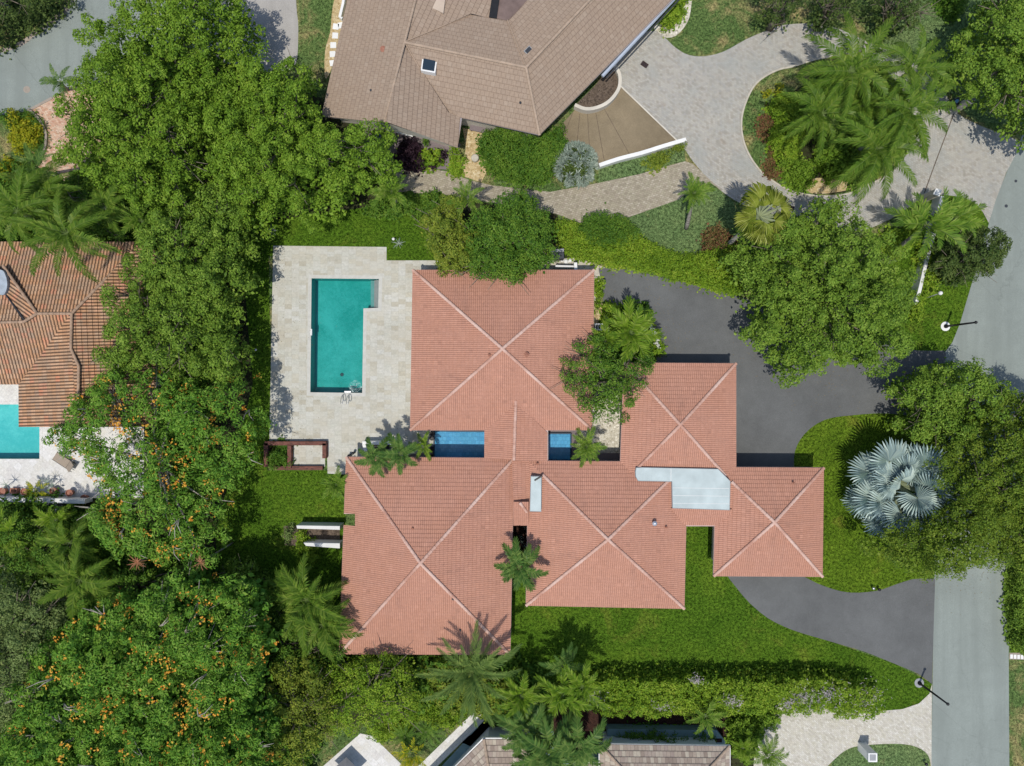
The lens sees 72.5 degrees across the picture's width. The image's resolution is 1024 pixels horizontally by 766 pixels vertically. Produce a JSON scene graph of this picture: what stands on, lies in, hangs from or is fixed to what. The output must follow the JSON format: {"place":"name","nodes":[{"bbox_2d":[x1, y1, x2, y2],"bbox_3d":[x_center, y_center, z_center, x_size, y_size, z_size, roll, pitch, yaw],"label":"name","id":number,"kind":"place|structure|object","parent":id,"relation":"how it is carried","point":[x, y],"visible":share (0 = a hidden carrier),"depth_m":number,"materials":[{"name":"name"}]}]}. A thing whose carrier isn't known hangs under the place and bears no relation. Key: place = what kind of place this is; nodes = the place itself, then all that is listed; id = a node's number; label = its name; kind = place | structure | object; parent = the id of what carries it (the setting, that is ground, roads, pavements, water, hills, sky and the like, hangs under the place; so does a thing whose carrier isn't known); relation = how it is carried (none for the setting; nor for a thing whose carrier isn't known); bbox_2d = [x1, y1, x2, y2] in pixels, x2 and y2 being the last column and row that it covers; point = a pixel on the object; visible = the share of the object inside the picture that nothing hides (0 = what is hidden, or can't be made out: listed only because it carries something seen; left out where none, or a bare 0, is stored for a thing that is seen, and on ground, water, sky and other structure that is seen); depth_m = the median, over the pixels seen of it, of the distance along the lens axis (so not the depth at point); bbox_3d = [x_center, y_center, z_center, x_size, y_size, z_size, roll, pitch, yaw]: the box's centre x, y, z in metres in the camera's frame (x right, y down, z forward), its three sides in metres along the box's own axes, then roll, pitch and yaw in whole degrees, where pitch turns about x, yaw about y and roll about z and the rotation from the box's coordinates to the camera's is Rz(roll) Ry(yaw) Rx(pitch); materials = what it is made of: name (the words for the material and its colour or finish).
{"place":"outdoors","nodes":[
{"label":"outdoors","id":0,"kind":"place"},
{"bbox_2d":[32,86,100,180],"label":"driveway","id":1,"kind":"structure","parent":0,"point":[57,124],"depth_m":59.99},
{"bbox_2d":[0,0,194,114],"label":"road","id":2,"kind":"structure","parent":0,"point":[59,48],"depth_m":59.99,"materials":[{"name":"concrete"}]},
{"bbox_2d":[192,0,297,71],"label":"driveway","id":3,"kind":"structure","parent":0,"point":[281,29],"depth_m":59.98,"materials":[{"name":"concrete"}]},
{"bbox_2d":[324,733,400,765],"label":"patio","id":4,"kind":"structure","parent":0,"point":[360,749],"depth_m":59.99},
{"bbox_2d":[215,192,521,658],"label":"lawn","id":5,"kind":"structure","parent":0,"point":[266,508],"depth_m":59.99,"materials":[{"name":"green plant"}]},
{"bbox_2d":[197,554,287,632],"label":"tree","id":6,"kind":"object","parent":5,"relation":"on","point":[242,570],"visible":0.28,"depth_m":57.13,"materials":[{"name":"green plant"}]},
{"bbox_2d":[269,551,350,651],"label":"palm tree","id":7,"kind":"object","parent":5,"relation":"on","point":[299,591],"visible":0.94,"depth_m":55.36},
{"bbox_2d":[288,578,363,662],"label":"palm tree","id":8,"kind":"object","parent":5,"relation":"on","point":[323,634],"visible":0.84,"depth_m":55.27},
{"bbox_2d":[0,0,1023,765],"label":"ground","id":9,"kind":"structure","parent":0,"point":[714,26],"depth_m":60.00,"materials":[{"name":"green plant"}]},
{"bbox_2d":[5,107,46,156],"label":"shrub","id":10,"kind":"object","parent":9,"relation":"on","point":[24,131],"visible":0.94,"depth_m":59.11,"materials":[{"name":"yellow plant"}]},
{"bbox_2d":[0,0,85,59],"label":"tree","id":11,"kind":"object","parent":9,"relation":"on","point":[30,6],"visible":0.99,"depth_m":59.05,"materials":[{"name":"green plant"}]},
{"bbox_2d":[0,385,143,497],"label":"pool deck","id":12,"kind":"structure","parent":9,"relation":"on","point":[78,481],"depth_m":59.98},
{"bbox_2d":[0,402,41,461],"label":"swimming pool","id":13,"kind":"structure","parent":12,"relation":"in","point":[20,444],"depth_m":61.30,"materials":[{"name":"liquid"}]},
{"bbox_2d":[0,242,164,426],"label":"house","id":14,"kind":"structure","parent":9,"relation":"on","point":[51,324],"depth_m":55.62,"materials":[{"name":"orange tile"}]},
{"bbox_2d":[0,167,210,255],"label":"planting bed","id":15,"kind":"object","parent":9,"relation":"on","point":[156,247],"depth_m":59.99,"materials":[{"name":"plant"}]},
{"bbox_2d":[0,160,70,255],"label":"palm tree","id":16,"kind":"object","parent":15,"relation":"on","point":[19,201],"visible":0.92,"depth_m":50.89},
{"bbox_2d":[0,158,81,234],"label":"palm tree","id":17,"kind":"object","parent":15,"relation":"on","point":[44,183],"visible":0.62,"depth_m":52.02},
{"bbox_2d":[6,185,124,283],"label":"palm tree","id":18,"kind":"object","parent":15,"relation":"on","point":[68,237],"visible":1,"depth_m":50.79,"materials":[{"name":"plant"}]},
{"bbox_2d":[34,164,142,244],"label":"tree","id":19,"kind":"object","parent":15,"relation":"on","point":[101,229],"visible":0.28,"depth_m":56.29,"materials":[{"name":"green plant"}]},
{"bbox_2d":[70,178,131,237],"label":"palm tree","id":20,"kind":"object","parent":15,"relation":"on","point":[104,200],"visible":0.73,"depth_m":52.90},
{"bbox_2d":[144,269,252,549],"bbox_3d":[-28.188,2.283,60.013,11.825,0.050,24.200,0,90,0],"label":"planting bed","id":21,"kind":"object","parent":9,"relation":"on","point":[244,337],"visible":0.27,"depth_m":59.99,"materials":[{"name":"plant"}]},
{"bbox_2d":[41,359,278,572],"bbox_3d":[-27.882,6.529,55.068,17.603,10.020,16.864,0,90,0],"label":"flowering tree","id":22,"kind":"object","parent":21,"relation":"on","point":[158,460],"visible":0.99,"depth_m":52.92,"materials":[{"name":"green plant"}]},
{"bbox_2d":[88,182,267,383],"bbox_3d":[-26.534,-7.749,55.216,13.103,9.679,15.823,0,90,0],"label":"shade tree","id":23,"kind":"object","parent":21,"relation":"on","point":[175,254],"visible":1,"depth_m":53.53,"materials":[{"name":"green plant"}]},
{"bbox_2d":[98,52,383,220],"bbox_3d":[-23.650,-21.093,60.008,25.300,0.050,14.850,0,90,0],"label":"planting bed","id":24,"kind":"object","parent":9,"relation":"on","point":[340,125],"visible":0.1,"depth_m":59.98,"materials":[{"name":"plant"}]},
{"bbox_2d":[49,0,268,224],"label":"shade tree","id":25,"kind":"object","parent":24,"relation":"on","point":[106,104],"visible":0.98,"depth_m":52.43,"materials":[{"name":"green plant"}]},
{"bbox_2d":[201,42,403,240],"bbox_3d":[-17.218,-17.759,55.258,16.006,9.823,13.694,37,90,0],"label":"shade tree","id":26,"kind":"object","parent":24,"relation":"on","point":[289,156],"visible":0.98,"depth_m":53.22,"materials":[{"name":"green plant"}]},
{"bbox_2d":[6,499,503,762],"bbox_3d":[-23.650,23.183,60.021,47.300,0.050,26.400,0,90,0],"label":"planting bed","id":27,"kind":"object","parent":9,"relation":"on","point":[160,536],"visible":0.15,"depth_m":60.00,"materials":[{"name":"soil"}]},
{"bbox_2d":[0,556,85,739],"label":"tree","id":28,"kind":"object","parent":27,"relation":"on","point":[11,641],"visible":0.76,"depth_m":54.14,"materials":[{"name":"green plant"}]},
{"bbox_2d":[0,505,121,607],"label":"tree","id":29,"kind":"object","parent":27,"relation":"on","point":[41,553],"visible":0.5,"depth_m":56.30,"materials":[{"name":"green plant"}]},
{"bbox_2d":[34,511,100,577],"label":"palm tree","id":30,"kind":"object","parent":27,"relation":"on","point":[57,537],"visible":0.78,"depth_m":54.56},
{"bbox_2d":[35,535,118,622],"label":"palm tree","id":31,"kind":"object","parent":27,"relation":"on","point":[86,587],"visible":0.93,"depth_m":53.31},
{"bbox_2d":[52,549,224,616],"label":"tree","id":32,"kind":"object","parent":27,"relation":"on","point":[134,582],"visible":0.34,"depth_m":55.70,"materials":[{"name":"green plant"}]},
{"bbox_2d":[0,561,293,765],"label":"flowering tree","id":33,"kind":"object","parent":27,"relation":"on","point":[146,715],"visible":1,"depth_m":51.60,"materials":[{"name":"green plant"}]},
{"bbox_2d":[259,645,348,765],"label":"tree","id":34,"kind":"object","parent":27,"relation":"on","point":[305,704],"visible":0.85,"depth_m":55.34,"materials":[{"name":"green plant"}]},
{"bbox_2d":[271,609,350,686],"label":"tree","id":35,"kind":"object","parent":27,"relation":"on","point":[336,654],"visible":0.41,"depth_m":56.85,"materials":[{"name":"green plant"}]},
{"bbox_2d":[322,643,422,741],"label":"tree","id":36,"kind":"object","parent":27,"relation":"on","point":[373,694],"visible":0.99,"depth_m":55.38,"materials":[{"name":"green plant"}]},
{"bbox_2d":[371,689,467,744],"bbox_3d":[-8.035,28.278,59.187,8.413,1.505,4.679,-9,90,0],"label":"shrub","id":37,"kind":"object","parent":27,"relation":"on","point":[432,713],"visible":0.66,"depth_m":59.40,"materials":[{"name":"green plant"}]},
{"bbox_2d":[415,620,521,727],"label":"palm tree","id":38,"kind":"object","parent":27,"relation":"on","point":[471,686],"visible":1,"depth_m":53.86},
{"bbox_2d":[0,159,553,765],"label":"undergrowth","id":39,"kind":"object","parent":9,"relation":"on","point":[532,669],"visible":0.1,"depth_m":59.16,"materials":[{"name":"green plant"}]},
{"bbox_2d":[416,655,535,723],"bbox_3d":[-3.216,25.618,58.867,10.584,2.145,6.020,0,90,0],"label":"shrub","id":40,"kind":"object","parent":39,"relation":"on","point":[457,703],"visible":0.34,"depth_m":58.46,"materials":[{"name":"green plant"}]},
{"bbox_2d":[269,246,445,473],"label":"pool deck","id":41,"kind":"structure","parent":9,"relation":"on","point":[380,410],"depth_m":59.98,"materials":[{"name":"stone"}]},
{"bbox_2d":[307,275,381,395],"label":"swimming pool","id":42,"kind":"structure","parent":41,"relation":"in","point":[341,306],"depth_m":61.45,"materials":[{"name":"liquid"}]},
{"bbox_2d":[403,197,572,259],"bbox_3d":[-2.631,-13.187,60.013,17.068,0.050,5.007,3,90,0],"label":"planting bed","id":43,"kind":"object","parent":9,"relation":"on","point":[553,216],"visible":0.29,"depth_m":59.99,"materials":[{"name":"plant"}]},
{"bbox_2d":[361,186,446,223],"bbox_3d":[-8.744,-14.949,58.953,8.322,1.974,3.617,0,90,0],"label":"shrub","id":44,"kind":"object","parent":43,"relation":"on","point":[424,203],"visible":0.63,"depth_m":59.19,"materials":[{"name":"green plant"}]},
{"bbox_2d":[414,192,479,279],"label":"tree","id":45,"kind":"object","parent":43,"relation":"on","point":[447,226],"visible":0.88,"depth_m":54.88,"materials":[{"name":"green plant"}]},
{"bbox_2d":[456,184,561,295],"bbox_3d":[-0.188,-11.341,55.617,8.649,8.805,8.949,0,90,0],"label":"tree","id":46,"kind":"object","parent":43,"relation":"on","point":[517,227],"visible":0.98,"depth_m":53.98,"materials":[{"name":"green plant"}]},
{"bbox_2d":[452,727,543,765],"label":"house","id":47,"kind":"structure","parent":9,"relation":"on","point":[485,749],"depth_m":56.42,"materials":[{"name":"beige tile"}]},
{"bbox_2d":[322,0,678,147],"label":"house","id":48,"kind":"structure","parent":9,"relation":"on","point":[441,72],"depth_m":55.32,"materials":[{"name":"tile"}]},
{"bbox_2d":[472,122,569,191],"bbox_3d":[0.780,-19.246,58.898,8.524,2.085,6.111,0,90,0],"label":"shrub","id":49,"kind":"object","parent":9,"relation":"on","point":[530,160],"visible":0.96,"depth_m":58.53,"materials":[{"name":"green plant"}]},
{"bbox_2d":[490,693,553,758],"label":"palm tree","id":50,"kind":"object","parent":9,"relation":"on","point":[531,725],"visible":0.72,"depth_m":55.07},
{"bbox_2d":[552,139,598,188],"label":"shrub","id":51,"kind":"object","parent":9,"relation":"on","point":[578,162],"visible":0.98,"depth_m":58.75,"materials":[{"name":"plant"}]},
{"bbox_2d":[339,269,824,654],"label":"house","id":52,"kind":"structure","parent":9,"relation":"on","point":[423,552],"depth_m":56.32,"materials":[{"name":"tile"}]},
{"bbox_2d":[579,384,621,452],"bbox_3d":[7.782,3.053,59.997,4.015,0.050,5.940,0,90,0],"label":"gravel bed","id":53,"kind":"object","parent":9,"relation":"on","point":[608,434],"visible":0.21,"depth_m":59.97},
{"bbox_2d":[549,331,655,424],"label":"tree","id":54,"kind":"object","parent":9,"relation":"on","point":[603,368],"visible":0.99,"depth_m":54.81,"materials":[{"name":"green plant"}]},
{"bbox_2d":[574,202,641,249],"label":"shrub","id":55,"kind":"object","parent":9,"relation":"on","point":[608,223],"visible":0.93,"depth_m":58.11,"materials":[{"name":"green plant"}]},
{"bbox_2d":[605,295,664,367],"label":"palm tree","id":56,"kind":"object","parent":9,"relation":"on","point":[637,338],"visible":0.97,"depth_m":55.28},
{"bbox_2d":[554,709,724,749],"bbox_3d":[10.918,29.782,60.013,14.685,0.050,3.520,0,90,0],"label":"planting bed","id":57,"kind":"object","parent":9,"relation":"on","point":[589,719],"visible":0.29,"depth_m":59.99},
{"bbox_2d":[547,711,612,765],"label":"palm tree","id":58,"kind":"object","parent":57,"relation":"on","point":[589,745],"visible":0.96,"depth_m":54.50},
{"bbox_2d":[606,724,724,743],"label":"planter wall","id":59,"kind":"structure","parent":57,"relation":"on","point":[680,730],"depth_m":59.10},
{"bbox_2d":[551,216,745,299],"bbox_3d":[11.788,-10.677,59.073,17.870,1.735,5.114,9,90,0],"label":"hedge","id":60,"kind":"object","parent":9,"relation":"on","point":[699,268],"visible":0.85,"depth_m":58.98,"materials":[{"name":"green plant"}]},
{"bbox_2d":[578,731,730,765],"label":"house","id":61,"kind":"structure","parent":9,"relation":"on","point":[621,751],"depth_m":56.32,"materials":[{"name":"beige tile"}]},
{"bbox_2d":[725,711,753,765],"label":"planting bed","id":62,"kind":"object","parent":9,"relation":"on","point":[735,761],"visible":0.09,"depth_m":59.99,"materials":[{"name":"plant"}]},
{"bbox_2d":[724,704,781,765],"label":"shrub","id":63,"kind":"object","parent":62,"relation":"on","point":[744,727],"visible":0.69,"depth_m":58.88,"materials":[{"name":"green plant"}]},
{"bbox_2d":[725,181,792,245],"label":"fan palm","id":64,"kind":"object","parent":9,"relation":"on","point":[759,198],"visible":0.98,"depth_m":51.91,"materials":[{"name":"green plant"}]},
{"bbox_2d":[717,193,918,388],"bbox_3d":[24.217,-7.266,54.999,15.457,10.220,15.524,0,90,0],"label":"shade tree","id":65,"kind":"object","parent":9,"relation":"on","point":[817,304],"visible":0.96,"depth_m":53.76,"materials":[{"name":"green plant"}]},
{"bbox_2d":[803,0,865,37],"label":"tree","id":66,"kind":"object","parent":9,"relation":"on","point":[825,19],"visible":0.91,"depth_m":57.29,"materials":[{"name":"green plant"}]},
{"bbox_2d":[882,186,971,257],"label":"palm tree","id":67,"kind":"object","parent":9,"relation":"on","point":[939,226],"visible":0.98,"depth_m":54.68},
{"bbox_2d":[854,389,1023,583],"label":"shade tree","id":68,"kind":"object","parent":9,"relation":"on","point":[984,507],"visible":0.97,"depth_m":53.40,"materials":[{"name":"green plant"}]},
{"bbox_2d":[881,355,1018,455],"bbox_3d":[34.934,1.576,55.911,9.354,8.499,7.727,-34,90,0],"label":"shade tree","id":69,"kind":"object","parent":9,"relation":"on","point":[932,419],"visible":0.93,"depth_m":54.59,"materials":[{"name":"green plant"}]},
{"bbox_2d":[410,430,619,460],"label":"courtyard floor","id":70,"kind":"structure","parent":0,"point":[608,457],"depth_m":59.99,"materials":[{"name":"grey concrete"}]},
{"bbox_2d":[433,430,483,456],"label":"pond","id":71,"kind":"structure","parent":70,"relation":"on","point":[458,443],"depth_m":59.90,"materials":[{"name":"blue liquid"}]},
{"bbox_2d":[442,721,597,765],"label":"patio","id":72,"kind":"structure","parent":0,"point":[470,740],"depth_m":59.99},
{"bbox_2d":[509,707,578,765],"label":"palm tree","id":73,"kind":"object","parent":72,"relation":"on","point":[539,757],"visible":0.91,"depth_m":54.29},
{"bbox_2d":[384,161,720,222],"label":"path","id":74,"kind":"structure","parent":0,"point":[630,196],"depth_m":59.98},
{"bbox_2d":[560,88,674,162],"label":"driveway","id":75,"kind":"structure","parent":0,"point":[638,127],"depth_m":59.98,"materials":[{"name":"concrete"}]},
{"bbox_2d":[598,145,684,182],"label":"lawn","id":76,"kind":"structure","parent":0,"point":[632,167],"depth_m":59.98,"materials":[{"name":"green plant"}]},
{"bbox_2d":[627,187,735,253],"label":"lawn","id":77,"kind":"structure","parent":0,"point":[664,225],"depth_m":59.99,"materials":[{"name":"green plant"}]},
{"bbox_2d":[678,526,734,613],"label":"lawn","id":78,"kind":"structure","parent":0,"point":[706,591],"depth_m":59.99,"materials":[{"name":"green plant"}]},
{"bbox_2d":[506,576,931,716],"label":"lawn","id":79,"kind":"structure","parent":0,"point":[734,628],"depth_m":59.99,"materials":[{"name":"green plant"}]},
{"bbox_2d":[513,526,526,569],"bbox_3d":[0.770,14.245,60.013,1.540,0.050,4.675,0,90,0],"label":"gravel bed","id":80,"kind":"object","parent":79,"relation":"on","point":[518,531],"depth_m":59.99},
{"bbox_2d":[493,536,548,591],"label":"palm tree","id":81,"kind":"object","parent":80,"relation":"on","point":[511,570],"visible":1,"depth_m":54.97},
{"bbox_2d":[531,668,593,718],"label":"palm tree","id":82,"kind":"object","parent":79,"relation":"on","point":[551,690],"visible":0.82,"depth_m":55.06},
{"bbox_2d":[576,663,886,721],"bbox_3d":[18.455,26.107,58.490,26.146,2.901,4.399,0,90,0],"label":"hedge","id":83,"kind":"object","parent":79,"relation":"on","point":[638,690],"visible":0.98,"depth_m":57.76,"materials":[{"name":"green plant"}]},
{"bbox_2d":[598,268,945,466],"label":"driveway","id":84,"kind":"structure","parent":0,"point":[772,428],"depth_m":59.99,"materials":[{"name":"asphalt"}]},
{"bbox_2d":[603,23,1020,230],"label":"driveway","id":85,"kind":"structure","parent":0,"point":[697,102],"depth_m":59.99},
{"bbox_2d":[742,57,906,194],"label":"lawn","id":86,"kind":"structure","parent":0,"point":[756,102],"depth_m":59.98,"materials":[{"name":"green plant"}]},
{"bbox_2d":[766,76,901,193],"bbox_3d":[27.714,-21.660,59.997,11.905,0.050,10.814,0,90,0],"label":"planting bed","id":87,"kind":"object","parent":86,"relation":"on","point":[807,151],"visible":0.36,"depth_m":59.97,"materials":[{"name":"plant"}]},
{"bbox_2d":[758,91,805,166],"bbox_3d":[23.340,-21.473,59.043,4.471,1.794,7.071,0,90,0],"label":"shrub","id":88,"kind":"object","parent":87,"relation":"on","point":[781,109],"visible":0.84,"depth_m":58.84,"materials":[{"name":"green plant"}]},
{"bbox_2d":[773,153,817,195],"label":"shrub","id":89,"kind":"object","parent":87,"relation":"on","point":[795,176],"visible":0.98,"depth_m":59.15,"materials":[{"name":"green plant"}]},
{"bbox_2d":[779,71,865,158],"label":"palm tree","id":90,"kind":"object","parent":87,"relation":"on","point":[817,109],"visible":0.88,"depth_m":52.86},
{"bbox_2d":[797,12,898,132],"bbox_3d":[25.473,-23.681,55.460,8.052,9.186,8.317,0,90,0],"label":"palm tree","id":91,"kind":"object","parent":87,"relation":"on","point":[856,61],"visible":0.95,"depth_m":51.86,"materials":[{"name":"plant"}]},
{"bbox_2d":[795,60,920,193],"bbox_3d":[29.305,-22.669,58.468,9.203,2.945,10.926,-39,90,0],"label":"shrub","id":92,"kind":"object","parent":87,"relation":"on","point":[852,153],"visible":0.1,"depth_m":58.58,"materials":[{"name":"green plant"}]},
{"bbox_2d":[828,100,928,204],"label":"palm tree","id":93,"kind":"object","parent":87,"relation":"on","point":[872,140],"visible":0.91,"depth_m":51.71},
{"bbox_2d":[861,67,956,170],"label":"palm tree","id":94,"kind":"object","parent":87,"relation":"on","point":[911,120],"visible":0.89,"depth_m":51.37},
{"bbox_2d":[870,23,959,111],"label":"palm tree","id":95,"kind":"object","parent":87,"relation":"on","point":[903,56],"visible":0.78,"depth_m":51.41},
{"bbox_2d":[728,576,934,683],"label":"driveway","id":96,"kind":"structure","parent":0,"point":[894,624],"depth_m":59.99,"materials":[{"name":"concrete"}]},
{"bbox_2d":[754,686,931,765],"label":"driveway","id":97,"kind":"structure","parent":0,"point":[827,743],"depth_m":59.98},
{"bbox_2d":[794,413,936,592],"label":"lawn","id":98,"kind":"structure","parent":0,"point":[833,446],"depth_m":59.99,"materials":[{"name":"green plant"}]},
{"bbox_2d":[840,437,955,538],"bbox_3d":[31.444,8.726,57.148,8.643,5.830,9.014,0,90,0],"label":"fan palm","id":99,"kind":"object","parent":98,"relation":"on","point":[875,504],"visible":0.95,"depth_m":55.77,"materials":[{"name":"plant"}]},
{"bbox_2d":[831,744,929,765],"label":"lawn","id":100,"kind":"structure","parent":0,"point":[895,755],"depth_m":59.99,"materials":[{"name":"green plant"}]},
{"bbox_2d":[864,195,987,350],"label":"lawn","id":101,"kind":"structure","parent":0,"point":[927,333],"depth_m":59.99,"materials":[{"name":"green plant"}]},
{"bbox_2d":[917,217,1012,288],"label":"tree","id":102,"kind":"object","parent":101,"relation":"on","point":[980,256],"visible":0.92,"depth_m":56.11,"materials":[{"name":"green plant"}]},
{"bbox_2d":[864,0,1023,125],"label":"lawn","id":103,"kind":"structure","parent":0,"point":[938,28],"depth_m":59.99,"materials":[{"name":"green plant"}]},
{"bbox_2d":[857,0,939,47],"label":"tree","id":104,"kind":"object","parent":103,"relation":"on","point":[897,11],"visible":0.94,"depth_m":56.81,"materials":[{"name":"green plant"}]},
{"bbox_2d":[923,0,1023,152],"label":"shade tree","id":105,"kind":"object","parent":103,"relation":"on","point":[1002,21],"visible":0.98,"depth_m":53.39,"materials":[{"name":"green plant"}]},
{"bbox_2d":[931,135,1023,765],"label":"road","id":106,"kind":"structure","parent":0,"point":[970,686],"depth_m":59.99,"materials":[{"name":"asphalt"}]},
{"bbox_2d":[1009,660,1023,765],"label":"lawn","id":107,"kind":"structure","parent":0,"point":[1016,712],"depth_m":59.99,"materials":[{"name":"green plant"}]},
{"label":"lawn","id":108,"kind":"structure","parent":0,"visible":0},
{"bbox_2d":[998,558,1023,655],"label":"hedge","id":109,"kind":"object","parent":108,"relation":"on","point":[1013,595],"visible":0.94,"depth_m":59.77,"materials":[{"name":"green plant"}]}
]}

